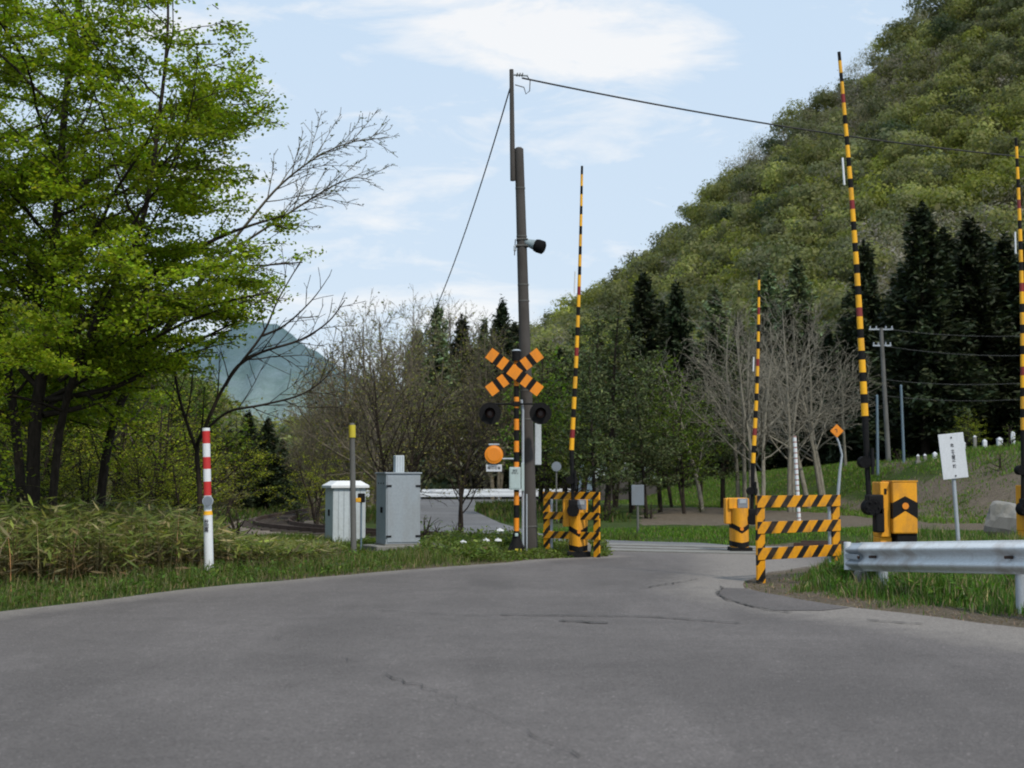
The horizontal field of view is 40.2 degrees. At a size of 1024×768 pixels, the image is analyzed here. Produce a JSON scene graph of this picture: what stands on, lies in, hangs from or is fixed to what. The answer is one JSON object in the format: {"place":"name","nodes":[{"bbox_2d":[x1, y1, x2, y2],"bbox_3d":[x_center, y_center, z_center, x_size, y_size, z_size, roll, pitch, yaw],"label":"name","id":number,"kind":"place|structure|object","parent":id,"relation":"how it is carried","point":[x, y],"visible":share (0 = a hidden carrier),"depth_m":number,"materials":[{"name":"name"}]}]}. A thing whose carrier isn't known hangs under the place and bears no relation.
{"place":"outdoors","nodes":[
{"label":"outdoors","id":0,"kind":"place"},
{"bbox_2d":[162,322,358,428],"bbox_3d":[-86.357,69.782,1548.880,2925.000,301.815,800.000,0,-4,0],"label":"mountain","id":1,"kind":"structure","parent":0,"point":[270,384],"depth_m":1509.08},
{"bbox_2d":[0,0,943,386],"label":"sky","id":2,"kind":"structure","parent":0,"point":[438,70],"materials":[{"name":"blue"}]},
{"bbox_2d":[0,551,1023,767],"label":"road","id":3,"kind":"structure","parent":0,"point":[259,675],"depth_m":9.89,"materials":[{"name":"grey asphalt"}]},
{"bbox_2d":[717,588,847,609],"bbox_3d":[2.872,2.517,16.456,0.993,0.001,3.257,1,-4,-14],"label":"road patch","id":4,"kind":"object","parent":3,"relation":"on","point":[749,597],"visible":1,"depth_m":15.99,"materials":[{"name":"grey asphalt"}]},
{"bbox_2d":[0,448,1023,627],"bbox_3d":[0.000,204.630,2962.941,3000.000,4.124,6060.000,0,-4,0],"label":"ground","id":5,"kind":"structure","parent":0,"point":[669,516],"depth_m":48.30,"materials":[{"name":"green plant"}]},
{"bbox_2d":[0,385,107,502],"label":"young tree","id":6,"kind":"object","parent":5,"relation":"on","point":[51,443],"visible":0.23,"depth_m":34.09,"materials":[{"name":"green plant"}]},
{"bbox_2d":[3,429,109,504],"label":"young tree","id":7,"kind":"object","parent":5,"relation":"on","point":[43,482],"visible":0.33,"depth_m":29.72,"materials":[{"name":"green plant"}]},
{"bbox_2d":[40,444,130,510],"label":"young tree","id":8,"kind":"object","parent":5,"relation":"on","point":[82,486],"visible":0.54,"depth_m":28.77,"materials":[{"name":"green plant"}]},
{"bbox_2d":[0,11,195,493],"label":"maple tree","id":9,"kind":"object","parent":5,"relation":"on","point":[87,419],"visible":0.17,"depth_m":27.37,"materials":[{"name":"green plant"}]},
{"bbox_2d":[0,383,202,505],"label":"young tree","id":10,"kind":"object","parent":5,"relation":"on","point":[88,452],"visible":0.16,"depth_m":36.00,"materials":[{"name":"green plant"}]},
{"bbox_2d":[64,375,217,510],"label":"young tree","id":11,"kind":"object","parent":5,"relation":"on","point":[123,434],"visible":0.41,"depth_m":33.52,"materials":[{"name":"green plant"}]},
{"bbox_2d":[107,443,190,512],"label":"young tree","id":12,"kind":"object","parent":5,"relation":"on","point":[125,486],"visible":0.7,"depth_m":29.98,"materials":[{"name":"green plant"}]},
{"bbox_2d":[0,0,326,517],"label":"maple tree","id":13,"kind":"object","parent":5,"relation":"on","point":[125,312],"visible":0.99,"depth_m":21.74,"materials":[{"name":"green plant"}]},
{"bbox_2d":[78,323,248,499],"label":"leafy tree","id":14,"kind":"object","parent":5,"relation":"on","point":[214,395],"visible":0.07,"depth_m":65.67,"materials":[{"name":"green plant"}]},
{"bbox_2d":[107,391,222,507],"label":"young tree","id":15,"kind":"object","parent":5,"relation":"on","point":[163,483],"visible":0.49,"depth_m":31.82,"materials":[{"name":"green plant"}]},
{"bbox_2d":[0,485,347,588],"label":"bamboo grass","id":16,"kind":"structure","parent":5,"relation":"on","point":[161,529],"depth_m":19.60,"materials":[{"name":"green plant"}]},
{"bbox_2d":[127,448,227,516],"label":"young tree","id":17,"kind":"object","parent":5,"relation":"on","point":[176,498],"visible":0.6,"depth_m":29.88,"materials":[{"name":"green plant"}]},
{"bbox_2d":[112,370,262,508],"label":"leafy tree","id":18,"kind":"object","parent":5,"relation":"on","point":[230,442],"visible":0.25,"depth_m":44.40,"materials":[{"name":"green plant"}]},
{"bbox_2d":[139,398,268,515],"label":"young tree","id":19,"kind":"object","parent":5,"relation":"on","point":[214,461],"visible":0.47,"depth_m":33.79,"materials":[{"name":"green plant"}]},
{"bbox_2d":[202,428,213,570],"bbox_3d":[-4.379,1.811,20.165,0.208,2.359,0.166,0,-4,0],"label":"snow pole","id":20,"kind":"object","parent":5,"relation":"on","point":[207,501],"visible":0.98,"depth_m":20.14,"materials":[{"name":"white paint"}]},
{"bbox_2d":[180,450,251,519],"bbox_3d":[-7.708,2.834,35.882,1.984,2.299,2.318,1,-4,-13],"label":"shrub","id":21,"kind":"object","parent":5,"relation":"on","point":[223,503],"visible":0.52,"depth_m":35.71,"materials":[{"name":"green plant"}]},
{"bbox_2d":[211,429,253,509],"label":"cedar tree","id":22,"kind":"object","parent":5,"relation":"on","point":[246,503],"visible":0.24,"depth_m":59.73,"materials":[{"name":"green plant"}]},
{"bbox_2d":[202,412,280,521],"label":"young tree","id":23,"kind":"object","parent":5,"relation":"on","point":[230,502],"visible":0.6,"depth_m":48.17,"materials":[{"name":"green plant"}]},
{"bbox_2d":[96,109,399,509],"bbox_3d":[-5.096,-0.943,27.217,5.882,9.030,1.368,0,-4,3],"label":"budding tree","id":24,"kind":"object","parent":5,"relation":"on","point":[103,476],"visible":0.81,"depth_m":27.27,"materials":[{"name":"green plant"}]},
{"bbox_2d":[153,246,364,527],"bbox_3d":[-4.690,0.450,25.614,3.999,6.026,1.718,0,-4,0],"label":"bare tree","id":25,"kind":"object","parent":5,"relation":"on","point":[196,444],"visible":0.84,"depth_m":25.55,"materials":[{"name":"brown plant"}]},
{"bbox_2d":[241,416,301,511],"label":"cedar tree","id":26,"kind":"object","parent":5,"relation":"on","point":[274,465],"visible":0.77,"depth_m":61.62,"materials":[{"name":"green plant"}]},
{"bbox_2d":[0,545,606,610],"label":"verge grass","id":27,"kind":"structure","parent":5,"relation":"on","point":[428,558],"depth_m":19.11,"materials":[{"name":"green plant"}]},
{"bbox_2d":[265,444,349,523],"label":"young tree","id":28,"kind":"object","parent":5,"relation":"on","point":[307,491],"visible":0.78,"depth_m":43.81,"materials":[{"name":"green plant"}]},
{"bbox_2d":[282,398,347,519],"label":"bare tree","id":29,"kind":"object","parent":5,"relation":"on","point":[311,457],"visible":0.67,"depth_m":47.85,"materials":[{"name":"brown plant"}]},
{"bbox_2d":[268,353,397,488],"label":"bare tree","id":30,"kind":"object","parent":5,"relation":"on","point":[301,389],"visible":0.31,"depth_m":55.66,"materials":[{"name":"brown plant"}]},
{"bbox_2d":[322,481,368,541],"bbox_3d":[-3.558,2.787,29.879,0.840,1.440,0.700,2,-4,-24],"label":"equipment cabinet","id":31,"kind":"object","parent":5,"relation":"on","point":[337,508],"visible":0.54,"depth_m":29.60,"materials":[{"name":"paint"}]},
{"bbox_2d":[349,423,356,551],"bbox_3d":[-2.834,2.030,24.919,0.168,2.676,0.124,0,-4,0],"label":"marker post","id":32,"kind":"object","parent":5,"relation":"on","point":[352,437],"visible":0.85,"depth_m":24.89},
{"bbox_2d":[288,306,419,480],"bbox_3d":[-5.859,1.159,52.032,4.519,8.332,4.744,1,-4,-18],"label":"bare tree","id":33,"kind":"object","parent":5,"relation":"on","point":[340,412],"visible":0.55,"depth_m":51.93,"materials":[{"name":"brown plant"}]},
{"bbox_2d":[283,290,437,494],"bbox_3d":[-4.468,0.874,46.150,4.020,8.107,5.192,-3,-5,40],"label":"bare tree","id":34,"kind":"object","parent":5,"relation":"on","point":[368,415],"visible":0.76,"depth_m":45.72,"materials":[{"name":"brown plant"}]},
{"bbox_2d":[152,498,631,523],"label":"grass","id":35,"kind":"structure","parent":5,"relation":"on","point":[488,508],"depth_m":56.26,"materials":[{"name":"green plant"}]},
{"bbox_2d":[363,455,421,550],"bbox_3d":[-2.184,2.381,27.108,1.200,1.995,0.880,2,-4,-24],"label":"equipment cabinet","id":36,"kind":"object","parent":5,"relation":"on","point":[398,507],"visible":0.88,"depth_m":26.84,"materials":[{"name":"grey paint"}]},
{"bbox_2d":[319,300,468,465],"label":"bare tree","id":37,"kind":"object","parent":5,"relation":"on","point":[400,360],"visible":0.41,"depth_m":69.78,"materials":[{"name":"brown plant"}]},
{"bbox_2d":[336,352,474,504],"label":"bare tree","id":38,"kind":"object","parent":5,"relation":"on","point":[410,467],"visible":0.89,"depth_m":36.75,"materials":[{"name":"brown plant"}]},
{"bbox_2d":[211,530,641,574],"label":"weeds","id":39,"kind":"object","parent":5,"relation":"on","point":[347,542],"visible":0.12,"depth_m":27.81,"materials":[{"name":"green plant"}]},
{"bbox_2d":[402,298,475,497],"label":"cedar tree","id":40,"kind":"object","parent":5,"relation":"on","point":[443,342],"visible":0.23,"depth_m":112.98,"materials":[{"name":"green plant"}]},
{"bbox_2d":[400,287,481,497],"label":"bare tree","id":41,"kind":"object","parent":5,"relation":"on","point":[450,327],"visible":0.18,"depth_m":115.04,"materials":[{"name":"brown plant"}]},
{"bbox_2d":[413,388,510,530],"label":"bare tree","id":42,"kind":"object","parent":5,"relation":"on","point":[461,489],"visible":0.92,"depth_m":35.77,"materials":[{"name":"brown plant"}]},
{"bbox_2d":[447,313,477,481],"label":"cedar tree","id":43,"kind":"object","parent":5,"relation":"on","point":[457,342],"visible":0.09,"depth_m":116.11,"materials":[{"name":"green plant"}]},
{"bbox_2d":[366,489,574,499],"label":"guard rail","id":44,"kind":"object","parent":5,"relation":"on","point":[498,493],"visible":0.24,"depth_m":103.44,"materials":[{"name":"white paint"}]},
{"bbox_2d":[434,318,513,498],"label":"bare tree","id":45,"kind":"object","parent":5,"relation":"on","point":[490,373],"visible":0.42,"depth_m":106.64,"materials":[{"name":"brown plant"}]},
{"bbox_2d":[339,525,614,561],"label":"leafy weeds","id":46,"kind":"object","parent":5,"relation":"on","point":[477,544],"visible":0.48,"depth_m":25.76,"materials":[{"name":"green plant"}]},
{"bbox_2d":[445,322,546,498],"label":"bare tree","id":47,"kind":"object","parent":5,"relation":"on","point":[499,483],"visible":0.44,"depth_m":105.73,"materials":[{"name":"brown plant"}]},
{"bbox_2d":[466,294,538,497],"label":"cedar tree","id":48,"kind":"object","parent":5,"relation":"on","point":[502,318],"visible":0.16,"depth_m":112.03,"materials":[{"name":"green plant"}]},
{"bbox_2d":[479,348,551,550],"bbox_3d":[0.060,1.310,25.972,1.349,3.957,0.455,0,-4,0],"label":"crossing signal","id":49,"kind":"object","parent":5,"relation":"on","point":[539,413],"visible":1,"depth_m":25.97,"materials":[{"name":"black paint"}]},
{"bbox_2d":[509,69,540,548],"bbox_3d":[0.253,-1.258,26.787,0.606,9.641,0.348,0,-4,0],"label":"utility pole","id":50,"kind":"object","parent":5,"relation":"on","point":[531,460],"visible":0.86,"depth_m":26.66,"materials":[{"name":"metal"}]},
{"bbox_2d":[522,77,1023,157],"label":"overhead cable","id":51,"kind":"object","parent":50,"relation":"attached to","point":[763,122],"visible":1,"depth_m":29.29,"materials":[{"name":"black metal"}]},
{"bbox_2d":[499,340,569,503],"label":"larch tree","id":52,"kind":"object","parent":5,"relation":"on","point":[540,499],"visible":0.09,"depth_m":74.00,"materials":[{"name":"green plant"}]},
{"bbox_2d":[227,502,843,552],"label":"railway ballast","id":53,"kind":"structure","parent":5,"relation":"on","point":[260,532],"depth_m":38.66,"materials":[{"name":"stone"}]},
{"bbox_2d":[239,500,868,550],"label":"railway track","id":54,"kind":"structure","parent":53,"relation":"on","point":[271,522],"depth_m":38.54,"materials":[{"name":"metal"}]},
{"bbox_2d":[491,334,599,491],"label":"leafy tree","id":55,"kind":"object","parent":5,"relation":"on","point":[555,417],"visible":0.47,"depth_m":57.78,"materials":[{"name":"green plant"}]},
{"bbox_2d":[513,323,598,503],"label":"larch tree","id":56,"kind":"object","parent":5,"relation":"on","point":[573,330],"visible":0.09,"depth_m":69.65,"materials":[{"name":"green plant"}]},
{"bbox_2d":[543,492,599,556],"bbox_3d":[1.111,2.636,25.815,1.309,1.290,0.111,-3,-5,41],"label":"barrier frame","id":57,"kind":"object","parent":5,"relation":"on","point":[549,516],"visible":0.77,"depth_m":25.84,"materials":[{"name":"metal"}]},
{"bbox_2d":[521,382,621,497],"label":"leafy tree","id":58,"kind":"object","parent":5,"relation":"on","point":[561,461],"visible":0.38,"depth_m":51.70,"materials":[{"name":"green plant"}]},
{"bbox_2d":[563,166,590,557],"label":"crossing gate","id":59,"kind":"structure","parent":5,"relation":"on","point":[573,507],"depth_m":25.74,"materials":[{"name":"yellow paint"}]},
{"bbox_2d":[534,309,641,491],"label":"larch tree","id":60,"kind":"object","parent":5,"relation":"on","point":[597,335],"visible":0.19,"depth_m":62.79,"materials":[{"name":"green plant"}]},
{"bbox_2d":[549,351,639,512],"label":"larch tree","id":61,"kind":"object","parent":5,"relation":"on","point":[590,440],"visible":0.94,"depth_m":48.12,"materials":[{"name":"green plant"}]},
{"bbox_2d":[544,316,671,506],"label":"leafy tree","id":62,"kind":"object","parent":5,"relation":"on","point":[614,497],"visible":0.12,"depth_m":71.58,"materials":[{"name":"green plant"}]},
{"bbox_2d":[542,299,679,510],"bbox_3d":[3.697,0.999,55.144,5.597,9.036,4.911,0,-4,-3],"label":"larch tree","id":63,"kind":"object","parent":5,"relation":"on","point":[604,375],"visible":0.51,"depth_m":54.72,"materials":[{"name":"green plant"}]},
{"bbox_2d":[609,374,691,518],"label":"larch tree","id":64,"kind":"object","parent":5,"relation":"on","point":[645,454],"visible":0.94,"depth_m":49.79,"materials":[{"name":"green plant"}]},
{"bbox_2d":[615,269,693,487],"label":"cedar tree","id":65,"kind":"object","parent":5,"relation":"on","point":[654,328],"visible":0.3,"depth_m":100.03,"materials":[{"name":"green plant"}]},
{"bbox_2d":[600,348,709,512],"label":"larch tree","id":66,"kind":"object","parent":5,"relation":"on","point":[659,494],"visible":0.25,"depth_m":59.95,"materials":[{"name":"green plant"}]},
{"bbox_2d":[625,336,729,510],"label":"bare tree","id":67,"kind":"object","parent":5,"relation":"on","point":[699,493],"visible":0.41,"depth_m":62.16,"materials":[{"name":"grey plant"}]},
{"bbox_2d":[633,356,733,513],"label":"leafy tree","id":68,"kind":"object","parent":5,"relation":"on","point":[672,414],"visible":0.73,"depth_m":55.91,"materials":[{"name":"green plant"}]},
{"bbox_2d":[659,279,720,484],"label":"cedar tree","id":69,"kind":"object","parent":5,"relation":"on","point":[680,329],"visible":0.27,"depth_m":103.91,"materials":[{"name":"green plant"}]},
{"bbox_2d":[667,378,744,496],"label":"larch tree","id":70,"kind":"object","parent":5,"relation":"on","point":[721,475],"visible":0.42,"depth_m":63.55,"materials":[{"name":"green plant"}]},
{"bbox_2d":[694,281,731,372],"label":"cedar tree","id":71,"kind":"object","parent":5,"relation":"on","point":[710,308],"visible":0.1,"depth_m":112.27,"materials":[{"name":"green plant"}]},
{"bbox_2d":[682,325,748,473],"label":"cedar tree","id":72,"kind":"object","parent":5,"relation":"on","point":[714,334],"visible":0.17,"depth_m":94.04,"materials":[{"name":"green plant"}]},
{"bbox_2d":[675,335,757,507],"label":"larch tree","id":73,"kind":"object","parent":5,"relation":"on","point":[729,456],"visible":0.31,"depth_m":69.70,"materials":[{"name":"green plant"}]},
{"bbox_2d":[646,283,805,497],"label":"bare tree","id":74,"kind":"object","parent":5,"relation":"on","point":[744,485],"visible":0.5,"depth_m":65.88,"materials":[{"name":"grey plant"}]},
{"bbox_2d":[723,273,759,550],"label":"crossing gate","id":75,"kind":"structure","parent":5,"relation":"on","point":[739,516],"depth_m":27.38,"materials":[{"name":"yellow paint"}]},
{"bbox_2d":[666,307,832,508],"bbox_3d":[9.443,1.178,56.931,6.739,8.987,6.470,0,-4,1],"label":"bare tree","id":76,"kind":"object","parent":5,"relation":"on","point":[749,421],"visible":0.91,"depth_m":56.53,"materials":[{"name":"grey plant"}]},
{"bbox_2d":[734,263,785,470],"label":"cedar tree","id":77,"kind":"object","parent":5,"relation":"on","point":[768,286],"visible":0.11,"depth_m":108.37,"materials":[{"name":"green plant"}]},
{"bbox_2d":[537,524,985,545],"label":"trackside grass","id":78,"kind":"structure","parent":5,"relation":"on","point":[718,534],"depth_m":33.31,"materials":[{"name":"green plant"}]},
{"bbox_2d":[728,314,807,470],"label":"cedar tree","id":79,"kind":"object","parent":5,"relation":"on","point":[770,448],"visible":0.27,"depth_m":91.65,"materials":[{"name":"green plant"}]},
{"bbox_2d":[761,255,823,466],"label":"cedar tree","id":80,"kind":"object","parent":5,"relation":"on","point":[796,281],"visible":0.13,"depth_m":105.39,"materials":[{"name":"green plant"}]},
{"bbox_2d":[768,308,821,468],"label":"cedar tree","id":81,"kind":"object","parent":5,"relation":"on","point":[787,331],"visible":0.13,"depth_m":95.89,"materials":[{"name":"green plant"}]},
{"bbox_2d":[755,495,840,583],"bbox_3d":[4.038,2.217,19.778,1.853,1.290,0.111,3,-5,-40],"label":"barrier frame","id":82,"kind":"object","parent":5,"relation":"on","point":[831,525],"visible":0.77,"depth_m":19.68,"materials":[{"name":"metal"}]},
{"bbox_2d":[707,273,893,511],"bbox_3d":[11.637,0.663,60.843,7.019,10.614,8.384,1,-4,-8],"label":"bare tree","id":83,"kind":"object","parent":5,"relation":"on","point":[790,479],"visible":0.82,"depth_m":59.85,"materials":[{"name":"grey plant"}]},
{"bbox_2d":[731,295,872,508],"bbox_3d":[13.014,0.905,64.348,7.373,10.242,7.680,-3,-5,39],"label":"bare tree","id":84,"kind":"object","parent":5,"relation":"on","point":[813,447],"visible":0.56,"depth_m":64.15,"materials":[{"name":"grey plant"}]},
{"bbox_2d":[590,441,1020,523],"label":"bank grass","id":85,"kind":"structure","parent":5,"relation":"on","point":[829,467],"depth_m":61.83,"materials":[{"name":"green plant"}]},
{"bbox_2d":[797,326,856,465],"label":"cedar tree","id":86,"kind":"object","parent":5,"relation":"on","point":[828,339],"visible":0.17,"depth_m":92.05,"materials":[{"name":"green plant"}]},
{"bbox_2d":[809,314,875,464],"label":"cedar tree","id":87,"kind":"object","parent":5,"relation":"on","point":[834,456],"visible":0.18,"depth_m":89.63,"materials":[{"name":"green plant"}]},
{"bbox_2d":[816,239,918,460],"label":"cedar tree","id":88,"kind":"object","parent":5,"relation":"on","point":[870,297],"visible":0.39,"depth_m":88.16,"materials":[{"name":"green plant"}]},
{"bbox_2d":[837,51,917,578],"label":"crossing gate","id":89,"kind":"structure","parent":5,"relation":"on","point":[891,507],"depth_m":17.81,"materials":[{"name":"yellow paint"}]},
{"bbox_2d":[869,326,892,461],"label":"utility pole","id":90,"kind":"object","parent":5,"relation":"on","point":[886,419],"visible":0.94,"depth_m":72.06,"materials":[{"name":"metal"}]},
{"bbox_2d":[745,523,1023,620],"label":"island grass","id":91,"kind":"structure","parent":5,"relation":"on","point":[902,593],"depth_m":16.40,"materials":[{"name":"green plant"}]},
{"bbox_2d":[838,258,970,461],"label":"cedar tree","id":92,"kind":"object","parent":5,"relation":"on","point":[914,450],"visible":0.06,"depth_m":86.34,"materials":[{"name":"green plant"}]},
{"bbox_2d":[846,200,999,459],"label":"cedar tree","id":93,"kind":"object","parent":5,"relation":"on","point":[925,255],"visible":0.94,"depth_m":79.49,"materials":[{"name":"green plant"}]},
{"bbox_2d":[844,540,1023,613],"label":"guard rail","id":94,"kind":"object","parent":5,"relation":"on","point":[994,557],"visible":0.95,"depth_m":15.53,"materials":[{"name":"metal"}]},
{"bbox_2d":[938,432,967,540],"bbox_3d":[6.439,1.745,20.430,0.451,2.083,0.097,0,-4,-6],"label":"notice sign","id":95,"kind":"object","parent":5,"relation":"on","point":[953,456],"visible":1,"depth_m":20.44,"materials":[{"name":"metal"}]},
{"bbox_2d":[915,214,1020,453],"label":"cedar tree","id":96,"kind":"object","parent":5,"relation":"on","point":[972,280],"visible":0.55,"depth_m":81.32,"materials":[{"name":"green plant"}]},
{"bbox_2d":[970,233,1019,446],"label":"cedar tree","id":97,"kind":"object","parent":5,"relation":"on","point":[1003,253],"visible":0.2,"depth_m":86.15,"materials":[{"name":"green plant"}]},
{"bbox_2d":[983,501,1016,537],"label":"concrete block","id":98,"kind":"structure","parent":5,"relation":"on","point":[1001,515],"depth_m":25.72,"materials":[{"name":"concrete"}]},
{"bbox_2d":[980,245,1023,445],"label":"cedar tree","id":99,"kind":"object","parent":5,"relation":"on","point":[1015,314],"visible":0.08,"depth_m":84.17,"materials":[{"name":"green plant"}]},
{"bbox_2d":[1014,138,1023,537],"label":"crossing gate","id":100,"kind":"structure","parent":5,"relation":"on","point":[1019,470],"depth_m":21.47,"materials":[{"name":"yellow paint"}]},
{"bbox_2d":[5,0,1023,497],"bbox_3d":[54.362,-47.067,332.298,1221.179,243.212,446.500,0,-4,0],"label":"hill","id":101,"kind":"structure","parent":0,"point":[997,84],"depth_m":284.10,"materials":[{"name":"green plant"}]},
{"bbox_2d":[354,285,451,471],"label":"bare tree","id":102,"kind":"object","parent":101,"relation":"on","point":[415,336],"visible":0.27,"depth_m":110.94,"materials":[{"name":"brown plant"}]},
{"bbox_2d":[0,0,1023,499],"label":"hillside wood","id":103,"kind":"object","parent":101,"relation":"on","point":[966,180],"visible":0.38,"depth_m":262.85,"materials":[{"name":"green plant"}]},
{"bbox_2d":[420,498,729,545],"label":"road","id":104,"kind":"structure","parent":0,"point":[447,514],"depth_m":51.79,"materials":[{"name":"grey asphalt"}]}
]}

